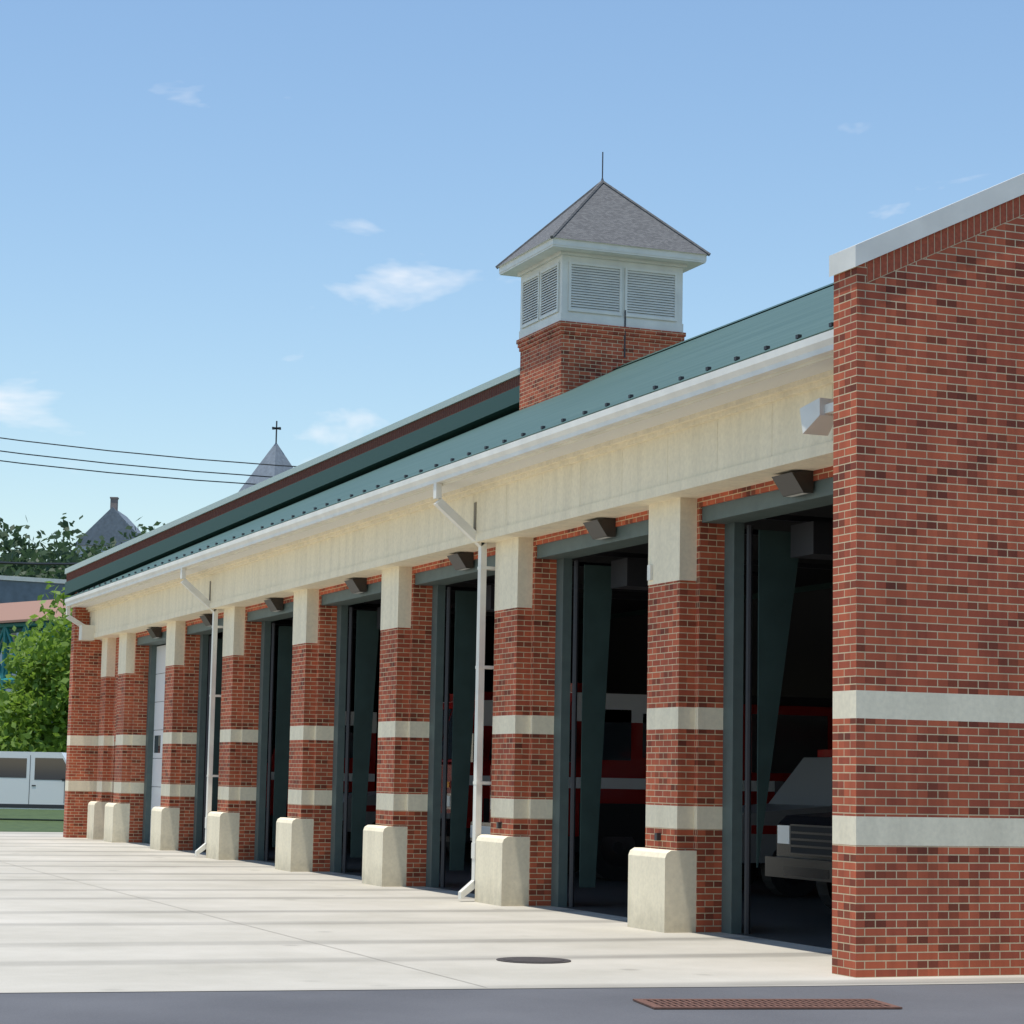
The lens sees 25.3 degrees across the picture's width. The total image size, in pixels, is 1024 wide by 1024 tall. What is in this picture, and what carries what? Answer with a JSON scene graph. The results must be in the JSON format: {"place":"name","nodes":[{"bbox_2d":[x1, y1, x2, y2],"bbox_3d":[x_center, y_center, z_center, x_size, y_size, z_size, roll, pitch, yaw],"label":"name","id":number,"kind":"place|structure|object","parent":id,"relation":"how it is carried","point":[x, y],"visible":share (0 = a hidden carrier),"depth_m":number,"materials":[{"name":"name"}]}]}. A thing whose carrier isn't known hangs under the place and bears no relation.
{"place":"outdoors","nodes":[
{"label":"outdoors","id":0,"kind":"place"},
{"bbox_2d":[63,592,101,837],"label":"brick pillar","id":1,"kind":"structure","parent":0,"point":[83,729],"depth_m":53.69,"materials":[{"name":"red brick"}]},
{"bbox_2d":[0,437,295,564],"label":"power lines","id":2,"kind":"object","parent":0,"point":[22,563],"visible":0.3,"depth_m":102.29,"materials":[{"name":"black metal"}]},
{"bbox_2d":[79,565,660,840],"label":"small station fixtures","id":3,"kind":"object","parent":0,"point":[86,632],"visible":0.87,"depth_m":53.22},
{"bbox_2d":[110,466,832,932],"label":"brick wall","id":4,"kind":"structure","parent":0,"point":[708,786],"depth_m":33.06,"materials":[{"name":"red brick"}]},
{"bbox_2d":[66,483,494,898],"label":"downspouts","id":5,"kind":"object","parent":4,"relation":"attached to","point":[452,515],"visible":0.83,"depth_m":29.80,"materials":[{"name":"white metal"}]},
{"bbox_2d":[87,497,696,932],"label":"pillars","id":6,"kind":"structure","parent":4,"relation":"attached to","point":[663,885],"depth_m":29.56,"materials":[{"name":"red brick"}]},
{"bbox_2d":[63,282,833,624],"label":"station roof","id":7,"kind":"structure","parent":4,"relation":"on","point":[793,320],"depth_m":31.96,"materials":[{"name":"teal metal"}]},
{"bbox_2d":[65,368,519,595],"bbox_3d":[-5.100,-0.305,47.729,0.370,3.250,17.299,6,-8,-38],"label":"upper roof edge","id":8,"kind":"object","parent":7,"relation":"on","point":[480,405],"depth_m":46.19,"materials":[{"name":"metal"}]},
{"bbox_2d":[65,329,833,607],"bbox_3d":[-3.616,0.324,36.971,0.510,0.230,36.600,4,-7,-21],"label":"gutter","id":9,"kind":"object","parent":7,"relation":"attached to","point":[799,360],"visible":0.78,"depth_m":26.77,"materials":[{"name":"white metal"}]},
{"bbox_2d":[495,152,710,409],"bbox_3d":[1.585,-3.794,40.749,3.066,5.420,2.696,4,-7,-21],"label":"cupola","id":10,"kind":"object","parent":7,"relation":"on","point":[601,267],"visible":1,"depth_m":39.88,"materials":[{"name":"white wood"}]},
{"bbox_2d":[86,369,833,639],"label":"fascia","id":11,"kind":"structure","parent":4,"relation":"attached to","point":[757,438],"depth_m":27.90,"materials":[{"name":"beige paint"}]},
{"bbox_2d":[800,398,832,435],"bbox_3d":[2.912,-0.892,20.403,0.260,0.300,0.922,4,-7,-21],"label":"wall light","id":12,"kind":"object","parent":11,"relation":"attached to","point":[816,416],"visible":0.67,"depth_m":20.62,"materials":[{"name":"white metal"}]},
{"bbox_2d":[147,470,812,637],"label":"wall lights","id":13,"kind":"object","parent":4,"relation":"attached to","point":[795,484],"visible":0.96,"depth_m":26.92},
{"bbox_2d":[137,477,832,933],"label":"door frames","id":14,"kind":"structure","parent":4,"relation":"in","point":[735,515],"depth_m":28.90,"materials":[{"name":"grey metal"}]},
{"bbox_2d":[150,645,165,832],"bbox_3d":[-7.352,5.004,49.198,0.054,4.360,3.340,4,-7,-21],"label":"door","id":15,"kind":"structure","parent":14,"relation":"in","point":[158,729],"depth_m":50.35,"materials":[{"name":"white metal"}]},
{"bbox_2d":[0,832,1023,992],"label":"apron pavement","id":16,"kind":"structure","parent":0,"point":[70,933],"depth_m":22.40,"materials":[{"name":"concrete"}]},
{"bbox_2d":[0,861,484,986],"bbox_3d":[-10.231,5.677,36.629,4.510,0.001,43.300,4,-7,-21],"label":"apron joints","id":17,"kind":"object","parent":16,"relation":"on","point":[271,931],"visible":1,"depth_m":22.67,"materials":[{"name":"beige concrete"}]},
{"bbox_2d":[148,504,832,948],"bbox_3d":[2.625,3.397,39.112,11.300,5.604,36.600,4,-7,-21],"label":"garage interior","id":18,"kind":"object","parent":16,"relation":"on","point":[808,672],"visible":0.01,"depth_m":45.19,"materials":[{"name":"black"}]},
{"bbox_2d":[265,704,377,836],"bbox_3d":[-1.809,5.977,51.291,9.010,3.118,3.300,4,-7,-21],"label":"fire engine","id":19,"kind":"object","parent":18,"relation":"on","point":[372,782],"visible":0.02,"depth_m":49.41,"materials":[{"name":"red metal"}]},
{"bbox_2d":[342,791,376,851],"bbox_3d":[-0.518,5.666,46.809,7.104,2.748,2.600,4,-7,-21],"label":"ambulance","id":20,"kind":"object","parent":18,"relation":"on","point":[371,810],"visible":0.02,"depth_m":44.79,"materials":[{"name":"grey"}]},
{"bbox_2d":[440,692,492,862],"bbox_3d":[2.606,5.080,42.868,9.410,3.118,3.300,4,-7,-21],"label":"fire engine","id":21,"kind":"object","parent":18,"relation":"on","point":[487,729],"visible":0.06,"depth_m":40.39,"materials":[{"name":"red metal"}]},
{"bbox_2d":[211,515,832,886],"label":"folding doors","id":22,"kind":"structure","parent":18,"relation":"attached to","point":[780,553],"depth_m":28.95,"materials":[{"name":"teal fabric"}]},
{"bbox_2d":[470,683,832,880],"bbox_3d":[4.163,4.590,38.403,9.410,3.118,3.300,4,-7,-21],"label":"fire engine","id":23,"kind":"object","parent":18,"relation":"on","point":[804,728],"visible":0.13,"depth_m":36.23,"materials":[{"name":"red metal"}]},
{"bbox_2d":[742,749,832,897],"bbox_3d":[5.899,4.283,33.880,7.104,2.748,2.600,4,-7,-21],"label":"truck","id":24,"kind":"object","parent":18,"relation":"on","point":[805,787],"visible":0.11,"depth_m":32.71,"materials":[{"name":"white paint"},{"name":"black rubber"},{"name":"chrome"}]},
{"bbox_2d":[765,812,831,909],"bbox_3d":[6.287,4.032,28.114,6.024,1.928,2.510,4,-7,-21],"label":"truck front","id":25,"kind":"object","parent":18,"relation":"on","point":[804,846],"visible":0.26,"depth_m":27.34,"materials":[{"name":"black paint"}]},
{"bbox_2d":[496,957,570,963],"bbox_3d":[0.191,3.946,20.069,0.656,0.011,0.656,4,-7,-21],"label":"manhole cover","id":26,"kind":"object","parent":16,"relation":"on","point":[537,960],"visible":1,"depth_m":19.98,"materials":[{"name":"metal"}]},
{"bbox_2d":[0,983,1023,1023],"bbox_3d":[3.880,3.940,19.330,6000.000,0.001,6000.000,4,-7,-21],"label":"ground","id":27,"kind":"structure","parent":0,"point":[995,1003],"depth_m":16.00,"materials":[{"name":"grey asphalt"}]},
{"bbox_2d":[0,809,63,831],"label":"lawn grass","id":28,"kind":"structure","parent":27,"relation":"on","point":[29,820],"depth_m":69.89,"materials":[{"name":"green plant"}]},
{"bbox_2d":[0,751,66,809],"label":"white van","id":29,"kind":"object","parent":28,"relation":"on","point":[32,780],"visible":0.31,"depth_m":70.07,"materials":[{"name":"white paint"}]},
{"bbox_2d":[0,599,71,716],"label":"background building","id":30,"kind":"structure","parent":28,"relation":"on","point":[16,614],"depth_m":117.86,"materials":[{"name":"teal metal"}]},
{"bbox_2d":[0,581,72,752],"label":"tree","id":31,"kind":"object","parent":27,"relation":"on","point":[34,710],"visible":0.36,"depth_m":94.31,"materials":[{"name":"green plant"}]},
{"bbox_2d":[633,999,901,1008],"bbox_3d":[1.843,3.562,16.503,1.841,0.012,0.620,2,-7,-11],"label":"drain grate","id":32,"kind":"object","parent":27,"relation":"on","point":[764,1004],"visible":1,"depth_m":16.45,"materials":[{"name":"brown metal"}]},
{"bbox_2d":[0,0,1023,560],"label":"sky","id":33,"kind":"structure","parent":0,"point":[222,222],"materials":[{"name":"blue"}]},
{"bbox_2d":[829,173,1023,977],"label":"brick wall","id":34,"kind":"structure","parent":0,"point":[928,666],"depth_m":19.59,"materials":[{"name":"red brick"}]},
{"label":"hillside terrain","id":35,"kind":"structure","parent":0,"visible":0},
{"bbox_2d":[0,517,30,570],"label":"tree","id":36,"kind":"object","parent":35,"relation":"on","point":[1,520],"visible":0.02,"depth_m":209.82,"materials":[{"name":"green plant"}]},
{"bbox_2d":[0,515,63,577],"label":"tree","id":37,"kind":"object","parent":35,"relation":"on","point":[18,540],"visible":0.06,"depth_m":197.68,"materials":[{"name":"green plant"}]},
{"bbox_2d":[0,575,66,691],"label":"background building","id":38,"kind":"structure","parent":35,"relation":"on","point":[17,589],"depth_m":158.39,"materials":[{"name":"grey"}]},
{"bbox_2d":[0,530,74,578],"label":"tree","id":39,"kind":"object","parent":35,"relation":"on","point":[16,571],"visible":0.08,"depth_m":184.47,"materials":[{"name":"green plant"}]},
{"bbox_2d":[11,540,87,569],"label":"tree","id":40,"kind":"object","parent":35,"relation":"on","point":[37,545],"visible":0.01,"depth_m":203.13,"materials":[{"name":"green plant"}]},
{"bbox_2d":[0,513,111,561],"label":"tree","id":41,"kind":"object","parent":35,"relation":"on","point":[64,525],"visible":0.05,"depth_m":217.49,"materials":[{"name":"green plant"}]},
{"bbox_2d":[27,546,92,578],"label":"tree","id":42,"kind":"object","parent":35,"relation":"on","point":[77,559],"depth_m":188.12,"materials":[{"name":"green plant"}]},
{"bbox_2d":[78,531,135,558],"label":"tree","id":43,"kind":"object","parent":35,"relation":"on","point":[112,541],"depth_m":218.68,"materials":[{"name":"green plant"}]},
{"bbox_2d":[75,497,140,556],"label":"house with chimney","id":44,"kind":"structure","parent":35,"relation":"on","point":[111,522],"depth_m":379.30,"materials":[{"name":"grey"}]},
{"bbox_2d":[103,531,131,547],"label":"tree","id":45,"kind":"object","parent":35,"relation":"on","point":[125,534],"depth_m":229.56,"materials":[{"name":"green plant"}]},
{"bbox_2d":[125,516,164,538],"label":"tree","id":46,"kind":"object","parent":35,"relation":"on","point":[144,528],"visible":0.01,"depth_m":239.10,"materials":[{"name":"green plant"}]},
{"bbox_2d":[239,421,292,491],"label":"church tower","id":47,"kind":"structure","parent":35,"relation":"on","point":[275,455],"depth_m":299.77,"materials":[{"name":"stone"}]}
]}

